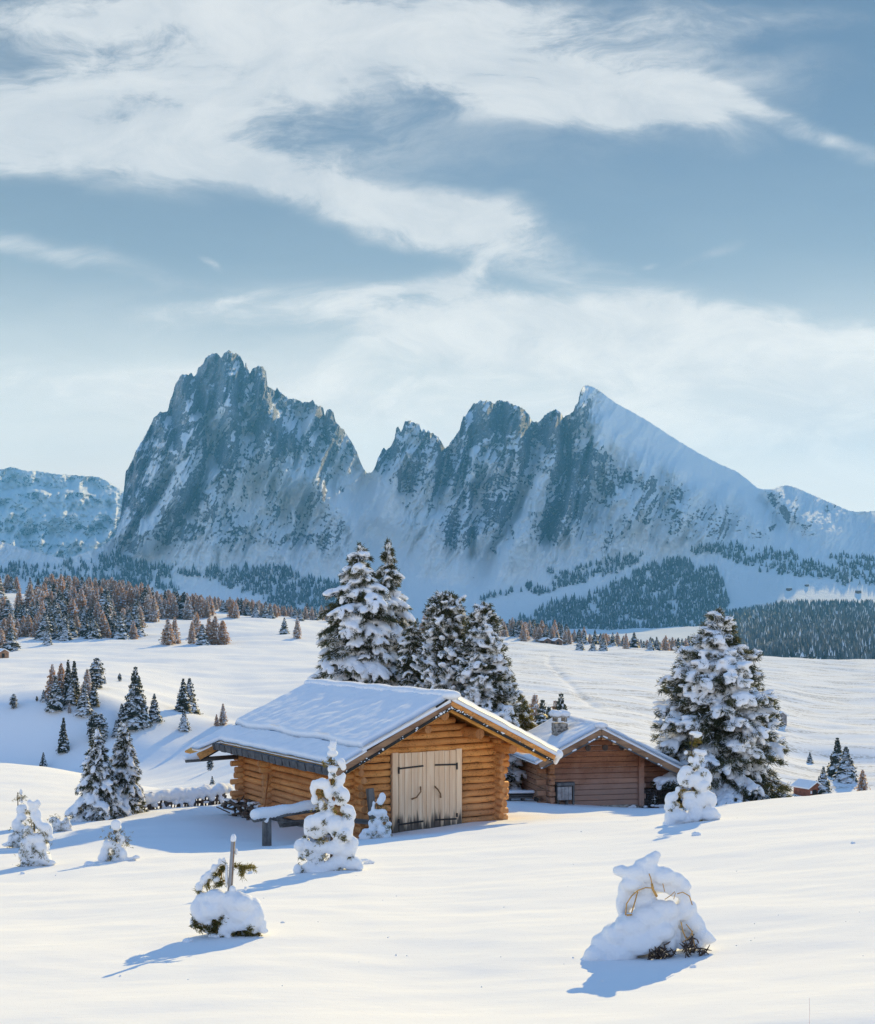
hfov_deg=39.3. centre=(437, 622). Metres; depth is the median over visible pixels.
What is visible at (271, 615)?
spruce tree
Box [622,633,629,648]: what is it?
larch tree
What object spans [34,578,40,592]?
spruce tree
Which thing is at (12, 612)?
spruce tree
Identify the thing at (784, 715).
hut
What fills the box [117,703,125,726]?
spruce tree
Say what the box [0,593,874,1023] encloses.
snow ground
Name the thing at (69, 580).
larch tree
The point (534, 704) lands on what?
frosted larch
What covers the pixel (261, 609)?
larch tree
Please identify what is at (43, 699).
frosted spruce
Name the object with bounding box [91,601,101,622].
larch tree
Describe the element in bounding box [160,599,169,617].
larch tree
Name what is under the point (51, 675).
frosted larch
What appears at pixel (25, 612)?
spruce tree
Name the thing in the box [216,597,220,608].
larch tree
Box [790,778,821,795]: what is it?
hut
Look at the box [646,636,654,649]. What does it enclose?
spruce tree
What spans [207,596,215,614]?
larch tree
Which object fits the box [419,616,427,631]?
larch tree
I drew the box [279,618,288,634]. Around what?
spruce tree
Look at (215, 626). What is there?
larch tree
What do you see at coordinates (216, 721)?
larch tree
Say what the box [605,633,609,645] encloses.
larch tree
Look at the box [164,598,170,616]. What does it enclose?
larch tree
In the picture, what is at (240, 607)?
spruce tree
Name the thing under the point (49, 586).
spruce tree
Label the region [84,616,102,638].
spruce tree
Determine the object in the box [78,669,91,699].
frosted larch
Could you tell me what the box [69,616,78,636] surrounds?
spruce tree
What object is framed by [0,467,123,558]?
distant ridge
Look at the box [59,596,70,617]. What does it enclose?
spruce tree
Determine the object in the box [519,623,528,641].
larch tree
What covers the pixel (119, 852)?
snowy sapling
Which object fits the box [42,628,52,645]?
spruce tree
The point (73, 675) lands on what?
spruce tree
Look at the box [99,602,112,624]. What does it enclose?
spruce tree
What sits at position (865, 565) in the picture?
wood
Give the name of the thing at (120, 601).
larch tree
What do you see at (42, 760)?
spruce tree
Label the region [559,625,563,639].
spruce tree
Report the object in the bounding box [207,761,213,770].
pine tree
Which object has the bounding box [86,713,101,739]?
pine tree
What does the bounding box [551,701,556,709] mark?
frosted larch
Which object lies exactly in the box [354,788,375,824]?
wooden post
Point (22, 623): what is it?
larch tree
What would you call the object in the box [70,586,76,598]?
larch tree
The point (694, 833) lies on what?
snow clod
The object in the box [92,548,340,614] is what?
wood
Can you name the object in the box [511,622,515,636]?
spruce tree
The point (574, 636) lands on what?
larch tree
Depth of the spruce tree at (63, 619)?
626.65 m
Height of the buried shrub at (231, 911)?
1.207 m
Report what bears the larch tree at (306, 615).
on the snow ground
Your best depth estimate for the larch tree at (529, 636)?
892.93 m
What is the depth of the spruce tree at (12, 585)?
1035.93 m
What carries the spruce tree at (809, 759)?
on the snow ground
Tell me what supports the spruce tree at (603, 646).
on the snow ground
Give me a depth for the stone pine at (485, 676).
46.84 m
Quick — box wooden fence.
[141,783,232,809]
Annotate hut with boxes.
[0,648,10,657]
[538,637,551,643]
[551,638,562,644]
[779,711,788,724]
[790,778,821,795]
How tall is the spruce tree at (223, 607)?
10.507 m
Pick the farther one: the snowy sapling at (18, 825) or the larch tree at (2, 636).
the larch tree at (2, 636)
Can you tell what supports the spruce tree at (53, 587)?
on the snow ground
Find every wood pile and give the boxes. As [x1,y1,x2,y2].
[216,795,260,819]
[628,787,682,807]
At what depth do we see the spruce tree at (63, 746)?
202.31 m
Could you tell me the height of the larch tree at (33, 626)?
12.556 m
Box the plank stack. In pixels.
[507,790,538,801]
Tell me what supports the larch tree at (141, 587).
on the snow ground
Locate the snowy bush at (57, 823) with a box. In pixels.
[47,814,72,831]
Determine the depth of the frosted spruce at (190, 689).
226.34 m
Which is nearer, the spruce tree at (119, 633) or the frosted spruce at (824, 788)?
the frosted spruce at (824, 788)
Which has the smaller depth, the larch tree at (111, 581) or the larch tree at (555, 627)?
the larch tree at (555, 627)
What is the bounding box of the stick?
[263,774,268,806]
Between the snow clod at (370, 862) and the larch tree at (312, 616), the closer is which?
the snow clod at (370, 862)
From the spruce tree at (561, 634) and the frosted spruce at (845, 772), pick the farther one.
the spruce tree at (561, 634)
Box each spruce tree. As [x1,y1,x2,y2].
[0,576,7,598]
[0,600,15,624]
[1,627,21,650]
[5,577,16,592]
[7,608,16,625]
[13,604,18,617]
[15,603,23,625]
[22,605,27,622]
[25,577,33,593]
[28,602,34,612]
[28,607,33,628]
[33,601,39,621]
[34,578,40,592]
[35,612,55,640]
[39,752,47,766]
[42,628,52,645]
[43,597,47,611]
[44,581,51,595]
[44,609,53,627]
[46,603,52,615]
[50,582,56,596]
[50,599,63,622]
[51,619,57,636]
[53,607,61,631]
[55,588,62,606]
[55,614,73,639]
[56,717,69,753]
[58,621,72,640]
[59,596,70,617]
[62,660,70,697]
[63,585,69,605]
[64,677,77,705]
[64,728,129,821]
[67,661,80,698]
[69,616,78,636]
[76,577,85,593]
[78,616,88,636]
[80,606,87,621]
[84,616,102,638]
[89,605,96,623]
[89,681,100,706]
[98,589,116,615]
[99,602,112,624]
[108,721,148,814]
[109,620,115,637]
[112,611,130,639]
[112,615,116,626]
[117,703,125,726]
[122,666,152,724]
[123,610,132,631]
[127,611,147,636]
[131,600,146,626]
[137,594,148,621]
[139,587,148,604]
[148,694,164,722]
[162,591,167,599]
[174,591,180,614]
[174,679,192,712]
[177,593,187,617]
[194,624,210,644]
[218,600,226,611]
[238,598,242,614]
[244,602,251,615]
[250,603,261,617]
[261,602,269,617]
[268,606,274,618]
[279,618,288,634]
[291,608,297,617]
[298,609,304,620]
[307,542,403,685]
[314,609,318,619]
[350,538,416,685]
[393,622,424,686]
[506,623,511,636]
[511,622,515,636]
[513,620,521,636]
[534,699,549,725]
[543,626,547,636]
[555,693,567,709]
[557,622,560,633]
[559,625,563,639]
[575,636,584,649]
[580,631,588,643]
[589,640,596,650]
[591,630,598,644]
[597,637,607,650]
[608,633,617,645]
[629,632,639,647]
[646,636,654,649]
[654,637,661,650]
[807,753,813,763]
[825,737,842,777]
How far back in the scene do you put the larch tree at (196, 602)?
846.43 m
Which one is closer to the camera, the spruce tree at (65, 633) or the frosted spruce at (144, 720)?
the frosted spruce at (144, 720)
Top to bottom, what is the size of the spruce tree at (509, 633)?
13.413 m
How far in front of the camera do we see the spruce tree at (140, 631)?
658.85 m
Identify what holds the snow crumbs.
on the snow ground
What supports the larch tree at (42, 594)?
on the snow ground
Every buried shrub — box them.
[189,834,267,937]
[580,850,715,960]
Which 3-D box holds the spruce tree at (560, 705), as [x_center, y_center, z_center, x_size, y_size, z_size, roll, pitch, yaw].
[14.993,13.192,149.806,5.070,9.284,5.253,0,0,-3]
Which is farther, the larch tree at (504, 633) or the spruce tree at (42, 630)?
the larch tree at (504, 633)
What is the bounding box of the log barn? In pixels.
[182,679,562,837]
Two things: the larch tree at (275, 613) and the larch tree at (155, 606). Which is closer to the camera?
the larch tree at (155, 606)
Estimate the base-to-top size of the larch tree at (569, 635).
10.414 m
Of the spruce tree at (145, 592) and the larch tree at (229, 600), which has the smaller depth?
the spruce tree at (145, 592)
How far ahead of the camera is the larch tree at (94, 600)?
832.52 m
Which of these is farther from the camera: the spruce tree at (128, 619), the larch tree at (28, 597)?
the larch tree at (28, 597)
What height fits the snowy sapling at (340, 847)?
2.496 m
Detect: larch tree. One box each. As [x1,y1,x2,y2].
[0,596,8,618]
[0,618,5,630]
[0,628,5,647]
[3,574,13,592]
[3,613,18,639]
[13,590,23,608]
[14,577,20,591]
[14,619,22,636]
[20,616,25,633]
[21,614,32,636]
[23,584,34,608]
[29,586,37,609]
[29,614,37,636]
[33,587,43,607]
[34,612,41,636]
[37,589,46,610]
[37,601,45,626]
[42,583,49,600]
[46,573,56,588]
[49,591,53,604]
[54,574,65,592]
[56,663,64,696]
[66,599,79,621]
[67,576,74,589]
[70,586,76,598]
[73,578,79,591]
[74,589,88,612]
[74,616,81,635]
[82,584,88,605]
[85,586,93,607]
[87,579,93,590]
[87,589,97,610]
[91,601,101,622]
[93,578,98,589]
[93,588,99,604]
[98,585,102,601]
[99,611,110,637]
[101,579,105,590]
[104,621,111,637]
[106,577,114,594]
[112,592,116,611]
[113,583,124,604]
[114,585,129,612]
[120,608,125,620]
[126,584,134,609]
[129,589,140,607]
[129,621,138,638]
[137,606,145,627]
[138,582,143,600]
[142,594,155,621]
[148,596,160,621]
[153,591,162,612]
[156,596,166,618]
[158,619,177,644]
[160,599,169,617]
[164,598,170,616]
[168,595,179,618]
[171,617,180,643]
[181,597,193,619]
[187,621,196,643]
[192,595,195,607]
[192,597,203,618]
[192,612,202,635]
[195,596,205,617]
[203,599,211,617]
[205,618,215,641]
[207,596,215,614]
[208,616,223,644]
[213,596,218,609]
[214,714,218,725]
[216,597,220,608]
[216,619,231,644]
[226,597,231,611]
[227,600,237,617]
[231,600,239,617]
[241,598,247,614]
[259,603,263,614]
[272,604,278,617]
[281,605,286,615]
[292,617,301,638]
[303,606,309,619]
[310,607,315,619]
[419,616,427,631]
[500,623,508,636]
[509,617,514,632]
[519,622,530,638]
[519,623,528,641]
[527,620,531,634]
[535,620,547,636]
[535,626,542,641]
[549,626,555,637]
[552,620,559,637]
[562,630,568,644]
[567,630,572,643]
[572,630,575,641]
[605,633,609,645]
[615,632,620,645]
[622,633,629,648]
[661,635,670,650]
[669,637,675,650]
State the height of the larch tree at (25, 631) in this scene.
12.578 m
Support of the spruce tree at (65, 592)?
on the snow ground
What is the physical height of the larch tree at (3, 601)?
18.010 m
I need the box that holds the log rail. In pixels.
[250,798,327,845]
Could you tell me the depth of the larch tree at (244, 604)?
914.40 m
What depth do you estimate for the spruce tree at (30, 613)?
717.10 m
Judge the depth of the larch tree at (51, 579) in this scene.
980.44 m
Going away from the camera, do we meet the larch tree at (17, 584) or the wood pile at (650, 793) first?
the wood pile at (650, 793)
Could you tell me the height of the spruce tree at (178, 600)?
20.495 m
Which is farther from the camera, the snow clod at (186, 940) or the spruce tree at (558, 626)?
the spruce tree at (558, 626)
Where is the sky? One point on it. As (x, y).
(422, 212)
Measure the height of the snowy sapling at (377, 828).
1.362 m
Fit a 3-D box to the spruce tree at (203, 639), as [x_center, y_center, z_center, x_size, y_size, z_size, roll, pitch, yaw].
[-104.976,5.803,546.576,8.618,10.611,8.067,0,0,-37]
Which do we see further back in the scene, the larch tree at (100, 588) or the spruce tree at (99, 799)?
the larch tree at (100, 588)
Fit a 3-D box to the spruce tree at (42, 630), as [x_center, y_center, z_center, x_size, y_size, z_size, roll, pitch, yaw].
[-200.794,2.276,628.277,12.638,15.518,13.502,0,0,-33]
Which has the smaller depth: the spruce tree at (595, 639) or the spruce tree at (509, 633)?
the spruce tree at (595, 639)
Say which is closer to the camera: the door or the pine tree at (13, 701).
the door
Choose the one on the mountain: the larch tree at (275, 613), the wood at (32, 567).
the wood at (32, 567)
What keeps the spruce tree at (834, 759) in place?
on the snow ground
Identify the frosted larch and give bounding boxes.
[44,664,56,698]
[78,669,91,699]
[219,704,227,725]
[529,695,539,721]
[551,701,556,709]
[854,769,870,790]
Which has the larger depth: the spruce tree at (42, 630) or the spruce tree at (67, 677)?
the spruce tree at (42, 630)
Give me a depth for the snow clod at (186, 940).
12.74 m
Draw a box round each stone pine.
[410,589,468,692]
[451,601,528,789]
[643,607,797,807]
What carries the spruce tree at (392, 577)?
on the snow ground
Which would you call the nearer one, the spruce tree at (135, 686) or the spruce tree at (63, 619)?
the spruce tree at (135, 686)
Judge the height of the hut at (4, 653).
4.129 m
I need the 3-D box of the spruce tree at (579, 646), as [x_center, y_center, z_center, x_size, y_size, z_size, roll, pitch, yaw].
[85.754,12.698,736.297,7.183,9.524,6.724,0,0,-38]
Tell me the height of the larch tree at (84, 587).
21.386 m
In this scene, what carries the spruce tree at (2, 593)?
on the snow ground
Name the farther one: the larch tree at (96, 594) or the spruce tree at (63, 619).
the larch tree at (96, 594)
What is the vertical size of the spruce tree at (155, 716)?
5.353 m
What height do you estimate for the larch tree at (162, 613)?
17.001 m
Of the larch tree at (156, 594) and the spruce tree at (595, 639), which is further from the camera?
the spruce tree at (595, 639)
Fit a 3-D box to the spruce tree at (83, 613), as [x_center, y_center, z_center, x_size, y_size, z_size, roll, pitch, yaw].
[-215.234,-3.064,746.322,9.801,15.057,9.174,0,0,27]
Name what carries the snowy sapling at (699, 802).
on the snow ground
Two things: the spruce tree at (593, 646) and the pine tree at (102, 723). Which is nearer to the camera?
the pine tree at (102, 723)
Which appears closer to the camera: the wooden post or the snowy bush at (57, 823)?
the wooden post
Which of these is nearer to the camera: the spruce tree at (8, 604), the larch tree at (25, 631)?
the larch tree at (25, 631)
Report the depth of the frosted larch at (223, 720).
216.04 m
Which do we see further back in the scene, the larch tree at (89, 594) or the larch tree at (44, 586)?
the larch tree at (44, 586)
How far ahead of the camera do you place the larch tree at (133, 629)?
646.32 m
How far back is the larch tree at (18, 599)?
843.13 m
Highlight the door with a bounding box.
[390,748,461,832]
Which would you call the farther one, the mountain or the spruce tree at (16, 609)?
the mountain
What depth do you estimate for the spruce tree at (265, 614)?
879.82 m
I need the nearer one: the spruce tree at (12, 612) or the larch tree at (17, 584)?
the spruce tree at (12, 612)
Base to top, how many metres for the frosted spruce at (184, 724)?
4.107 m
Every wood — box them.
[0,556,92,583]
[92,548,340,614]
[479,550,643,600]
[514,555,729,629]
[690,540,874,585]
[728,598,874,659]
[829,550,874,570]
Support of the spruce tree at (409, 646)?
on the snow ground
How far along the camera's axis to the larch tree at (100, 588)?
852.59 m
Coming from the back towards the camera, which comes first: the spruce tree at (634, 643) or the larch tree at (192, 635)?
the spruce tree at (634, 643)
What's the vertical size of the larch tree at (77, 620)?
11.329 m
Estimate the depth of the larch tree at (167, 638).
543.41 m
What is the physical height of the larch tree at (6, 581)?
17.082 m
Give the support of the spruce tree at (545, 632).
on the snow ground
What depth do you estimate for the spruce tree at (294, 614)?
954.13 m
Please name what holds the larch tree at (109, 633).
on the snow ground
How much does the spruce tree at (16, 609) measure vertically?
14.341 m
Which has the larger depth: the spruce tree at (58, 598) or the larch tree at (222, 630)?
the spruce tree at (58, 598)
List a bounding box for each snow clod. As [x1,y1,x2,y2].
[84,861,94,865]
[182,938,192,942]
[363,859,374,863]
[691,831,700,835]
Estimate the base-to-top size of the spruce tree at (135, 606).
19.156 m
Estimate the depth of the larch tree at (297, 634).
599.38 m
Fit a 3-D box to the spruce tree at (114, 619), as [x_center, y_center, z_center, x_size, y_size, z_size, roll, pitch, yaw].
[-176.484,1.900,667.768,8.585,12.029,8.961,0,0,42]
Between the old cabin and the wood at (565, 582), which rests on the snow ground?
the old cabin
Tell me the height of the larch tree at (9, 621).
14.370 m
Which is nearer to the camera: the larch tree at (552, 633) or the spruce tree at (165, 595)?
the spruce tree at (165, 595)
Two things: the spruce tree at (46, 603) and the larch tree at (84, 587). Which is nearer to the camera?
the spruce tree at (46, 603)
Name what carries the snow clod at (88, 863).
on the snow ground
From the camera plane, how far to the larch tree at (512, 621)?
1010.67 m
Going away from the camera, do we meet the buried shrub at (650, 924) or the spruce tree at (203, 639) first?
the buried shrub at (650, 924)
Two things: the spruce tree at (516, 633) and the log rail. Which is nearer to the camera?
the log rail
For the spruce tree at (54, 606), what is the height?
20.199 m
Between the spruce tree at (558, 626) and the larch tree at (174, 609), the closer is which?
the larch tree at (174, 609)
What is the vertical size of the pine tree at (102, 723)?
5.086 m
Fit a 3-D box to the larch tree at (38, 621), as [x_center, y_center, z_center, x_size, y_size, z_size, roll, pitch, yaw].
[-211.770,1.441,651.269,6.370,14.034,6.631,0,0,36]
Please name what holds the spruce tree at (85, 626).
on the snow ground
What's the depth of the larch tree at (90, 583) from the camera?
984.64 m
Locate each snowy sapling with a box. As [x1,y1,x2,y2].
[2,789,28,847]
[14,799,56,866]
[97,819,139,861]
[293,739,368,873]
[359,792,391,838]
[663,731,720,824]
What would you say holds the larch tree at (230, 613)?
on the snow ground
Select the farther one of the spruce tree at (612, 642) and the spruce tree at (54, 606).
the spruce tree at (612, 642)
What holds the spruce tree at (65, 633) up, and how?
on the snow ground
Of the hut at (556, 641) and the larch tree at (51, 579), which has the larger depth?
the larch tree at (51, 579)
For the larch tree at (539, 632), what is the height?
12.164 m
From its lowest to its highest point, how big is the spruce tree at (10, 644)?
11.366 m
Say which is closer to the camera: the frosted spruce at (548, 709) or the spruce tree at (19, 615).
the frosted spruce at (548, 709)
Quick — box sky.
[0,0,874,511]
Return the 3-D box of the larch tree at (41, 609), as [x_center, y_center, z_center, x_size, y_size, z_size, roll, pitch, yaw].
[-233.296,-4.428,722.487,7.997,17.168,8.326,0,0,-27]
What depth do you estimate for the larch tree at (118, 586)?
857.90 m
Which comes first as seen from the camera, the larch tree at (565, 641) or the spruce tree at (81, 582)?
the larch tree at (565, 641)
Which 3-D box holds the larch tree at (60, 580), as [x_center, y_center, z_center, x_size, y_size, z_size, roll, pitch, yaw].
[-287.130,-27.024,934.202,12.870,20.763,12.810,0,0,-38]
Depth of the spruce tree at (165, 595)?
866.95 m
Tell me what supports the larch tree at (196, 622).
on the snow ground
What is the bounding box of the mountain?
[0,350,874,629]
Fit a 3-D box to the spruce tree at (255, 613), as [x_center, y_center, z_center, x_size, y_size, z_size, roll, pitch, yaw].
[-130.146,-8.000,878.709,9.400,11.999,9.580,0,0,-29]
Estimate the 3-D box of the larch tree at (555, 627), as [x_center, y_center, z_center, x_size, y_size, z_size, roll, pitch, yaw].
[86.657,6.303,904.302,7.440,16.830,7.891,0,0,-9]
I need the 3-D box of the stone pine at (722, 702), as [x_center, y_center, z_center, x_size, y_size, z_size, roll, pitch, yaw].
[10.575,3.811,45.674,5.929,8.862,6.453,0,0,-43]
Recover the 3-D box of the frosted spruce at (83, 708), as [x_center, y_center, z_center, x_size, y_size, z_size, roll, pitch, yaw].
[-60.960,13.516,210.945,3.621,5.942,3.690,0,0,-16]
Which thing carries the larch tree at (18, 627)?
on the snow ground
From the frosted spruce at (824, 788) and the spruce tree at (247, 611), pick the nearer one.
the frosted spruce at (824, 788)
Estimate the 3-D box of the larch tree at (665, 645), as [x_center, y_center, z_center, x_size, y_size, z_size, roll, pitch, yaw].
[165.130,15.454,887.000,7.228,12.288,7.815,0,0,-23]
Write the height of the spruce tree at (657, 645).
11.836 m
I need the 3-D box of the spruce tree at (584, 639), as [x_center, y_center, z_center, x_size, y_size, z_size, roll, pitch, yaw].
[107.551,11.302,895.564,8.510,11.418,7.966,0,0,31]
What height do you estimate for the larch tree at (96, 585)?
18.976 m
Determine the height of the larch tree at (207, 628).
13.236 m
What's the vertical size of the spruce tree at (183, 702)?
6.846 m
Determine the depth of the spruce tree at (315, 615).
969.01 m
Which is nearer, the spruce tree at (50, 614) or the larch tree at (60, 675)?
the larch tree at (60, 675)
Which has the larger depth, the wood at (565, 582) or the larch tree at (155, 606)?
the wood at (565, 582)
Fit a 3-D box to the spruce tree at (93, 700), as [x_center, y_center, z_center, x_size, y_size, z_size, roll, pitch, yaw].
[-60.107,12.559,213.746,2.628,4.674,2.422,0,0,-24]
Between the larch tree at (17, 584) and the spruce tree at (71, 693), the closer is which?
the spruce tree at (71, 693)
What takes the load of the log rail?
on the snow ground
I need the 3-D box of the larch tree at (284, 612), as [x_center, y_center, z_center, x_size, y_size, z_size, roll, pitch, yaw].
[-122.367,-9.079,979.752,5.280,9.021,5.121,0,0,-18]
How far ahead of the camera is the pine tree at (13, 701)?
214.45 m
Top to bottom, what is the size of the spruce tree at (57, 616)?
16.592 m
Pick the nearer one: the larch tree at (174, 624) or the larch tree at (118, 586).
the larch tree at (174, 624)
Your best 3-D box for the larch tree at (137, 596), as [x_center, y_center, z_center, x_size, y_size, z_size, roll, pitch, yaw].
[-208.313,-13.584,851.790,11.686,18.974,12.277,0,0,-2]
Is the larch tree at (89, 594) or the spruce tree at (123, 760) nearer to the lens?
the spruce tree at (123, 760)
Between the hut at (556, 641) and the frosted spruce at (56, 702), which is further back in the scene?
the hut at (556, 641)
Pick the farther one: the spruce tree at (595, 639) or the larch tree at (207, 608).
the spruce tree at (595, 639)
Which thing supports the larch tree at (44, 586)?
on the snow ground
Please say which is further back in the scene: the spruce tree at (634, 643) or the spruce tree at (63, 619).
the spruce tree at (634, 643)
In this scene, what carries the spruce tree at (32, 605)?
on the snow ground
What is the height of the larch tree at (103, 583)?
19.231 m
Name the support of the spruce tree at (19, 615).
on the snow ground
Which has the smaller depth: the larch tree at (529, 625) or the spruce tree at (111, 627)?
the spruce tree at (111, 627)
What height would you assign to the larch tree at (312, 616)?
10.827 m
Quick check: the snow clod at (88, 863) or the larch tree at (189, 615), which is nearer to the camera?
the snow clod at (88, 863)
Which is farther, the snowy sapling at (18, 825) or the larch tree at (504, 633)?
the larch tree at (504, 633)
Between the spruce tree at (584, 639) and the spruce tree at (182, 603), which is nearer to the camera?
the spruce tree at (182, 603)
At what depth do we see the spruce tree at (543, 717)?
139.72 m
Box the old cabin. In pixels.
[509,709,693,807]
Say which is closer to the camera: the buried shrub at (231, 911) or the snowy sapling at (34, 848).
the buried shrub at (231, 911)
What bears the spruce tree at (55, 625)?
on the snow ground
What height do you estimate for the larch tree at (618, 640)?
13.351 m
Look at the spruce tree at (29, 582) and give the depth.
1052.22 m
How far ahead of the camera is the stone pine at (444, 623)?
47.91 m
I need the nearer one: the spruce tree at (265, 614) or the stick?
the stick
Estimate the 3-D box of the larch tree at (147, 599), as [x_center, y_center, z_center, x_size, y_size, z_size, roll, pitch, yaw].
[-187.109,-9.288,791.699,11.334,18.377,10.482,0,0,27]
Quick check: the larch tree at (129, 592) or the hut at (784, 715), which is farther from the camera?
the larch tree at (129, 592)
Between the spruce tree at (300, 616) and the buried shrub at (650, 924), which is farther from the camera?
the spruce tree at (300, 616)
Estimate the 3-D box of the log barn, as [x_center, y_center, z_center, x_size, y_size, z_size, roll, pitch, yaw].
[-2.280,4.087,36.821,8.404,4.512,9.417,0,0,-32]
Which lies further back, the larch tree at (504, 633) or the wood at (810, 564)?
the wood at (810, 564)
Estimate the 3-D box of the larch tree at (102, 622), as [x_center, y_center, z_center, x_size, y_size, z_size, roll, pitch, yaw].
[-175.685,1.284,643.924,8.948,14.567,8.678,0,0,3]
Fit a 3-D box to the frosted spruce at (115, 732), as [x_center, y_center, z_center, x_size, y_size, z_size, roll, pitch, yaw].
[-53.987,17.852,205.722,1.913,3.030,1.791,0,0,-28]
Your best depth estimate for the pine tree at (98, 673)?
230.16 m
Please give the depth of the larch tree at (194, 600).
853.69 m
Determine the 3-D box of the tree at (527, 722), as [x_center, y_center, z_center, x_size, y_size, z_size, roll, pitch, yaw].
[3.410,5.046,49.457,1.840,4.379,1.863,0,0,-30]
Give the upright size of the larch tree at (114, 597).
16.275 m
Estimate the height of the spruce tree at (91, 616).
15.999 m
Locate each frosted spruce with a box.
[39,690,46,701]
[45,676,66,711]
[74,685,93,717]
[111,720,118,737]
[122,693,143,730]
[139,696,152,728]
[178,710,190,731]
[186,677,203,714]
[546,707,551,719]
[816,766,833,794]
[830,747,858,782]
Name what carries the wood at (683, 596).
on the mountain
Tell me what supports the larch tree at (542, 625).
on the snow ground
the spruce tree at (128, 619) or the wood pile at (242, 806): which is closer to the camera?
the wood pile at (242, 806)
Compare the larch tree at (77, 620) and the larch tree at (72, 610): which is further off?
the larch tree at (72, 610)
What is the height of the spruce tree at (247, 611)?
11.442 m
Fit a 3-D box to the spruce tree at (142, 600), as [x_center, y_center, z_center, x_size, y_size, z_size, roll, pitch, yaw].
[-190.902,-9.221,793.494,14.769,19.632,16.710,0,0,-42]
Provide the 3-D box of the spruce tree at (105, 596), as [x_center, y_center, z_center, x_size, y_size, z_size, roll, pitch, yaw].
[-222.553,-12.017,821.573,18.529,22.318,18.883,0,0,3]
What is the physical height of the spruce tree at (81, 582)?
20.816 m
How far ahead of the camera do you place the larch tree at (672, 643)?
920.67 m
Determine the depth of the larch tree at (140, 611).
745.58 m
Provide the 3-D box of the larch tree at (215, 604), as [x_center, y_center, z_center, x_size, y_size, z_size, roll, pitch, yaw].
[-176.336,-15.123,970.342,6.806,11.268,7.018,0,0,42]
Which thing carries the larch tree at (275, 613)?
on the snow ground
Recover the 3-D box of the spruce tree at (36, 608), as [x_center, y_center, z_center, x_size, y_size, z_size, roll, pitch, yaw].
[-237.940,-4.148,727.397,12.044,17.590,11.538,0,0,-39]
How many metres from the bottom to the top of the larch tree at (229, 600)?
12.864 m
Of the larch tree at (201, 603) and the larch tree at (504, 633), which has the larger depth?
the larch tree at (504, 633)
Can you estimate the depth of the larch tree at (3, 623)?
658.08 m
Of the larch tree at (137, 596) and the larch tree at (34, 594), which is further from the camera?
the larch tree at (137, 596)
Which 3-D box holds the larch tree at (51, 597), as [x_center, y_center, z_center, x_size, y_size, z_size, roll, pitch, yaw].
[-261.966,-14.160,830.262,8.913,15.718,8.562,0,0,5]
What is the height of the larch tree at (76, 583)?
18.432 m
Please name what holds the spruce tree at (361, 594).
on the snow ground
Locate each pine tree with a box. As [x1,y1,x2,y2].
[9,694,18,708]
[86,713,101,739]
[88,658,105,688]
[96,713,108,738]
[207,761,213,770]
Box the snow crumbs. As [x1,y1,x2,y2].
[12,831,863,986]
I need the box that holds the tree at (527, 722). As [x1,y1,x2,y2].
[512,695,537,767]
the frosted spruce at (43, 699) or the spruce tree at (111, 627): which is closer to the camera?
the frosted spruce at (43, 699)
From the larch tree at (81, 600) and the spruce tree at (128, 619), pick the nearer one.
the spruce tree at (128, 619)
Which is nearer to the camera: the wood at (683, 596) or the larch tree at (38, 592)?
the larch tree at (38, 592)
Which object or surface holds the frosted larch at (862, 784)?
on the snow ground
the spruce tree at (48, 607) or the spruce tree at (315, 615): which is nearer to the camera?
the spruce tree at (48, 607)
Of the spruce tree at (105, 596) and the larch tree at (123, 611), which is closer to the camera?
the larch tree at (123, 611)
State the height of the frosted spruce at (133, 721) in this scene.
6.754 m
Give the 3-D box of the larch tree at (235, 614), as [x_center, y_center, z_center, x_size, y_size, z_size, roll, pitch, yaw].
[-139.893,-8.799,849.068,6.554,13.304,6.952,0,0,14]
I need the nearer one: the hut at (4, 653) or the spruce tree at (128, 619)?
the hut at (4, 653)
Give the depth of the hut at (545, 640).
877.42 m
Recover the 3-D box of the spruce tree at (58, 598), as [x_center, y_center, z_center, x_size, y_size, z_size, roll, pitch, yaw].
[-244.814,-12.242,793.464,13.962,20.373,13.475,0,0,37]

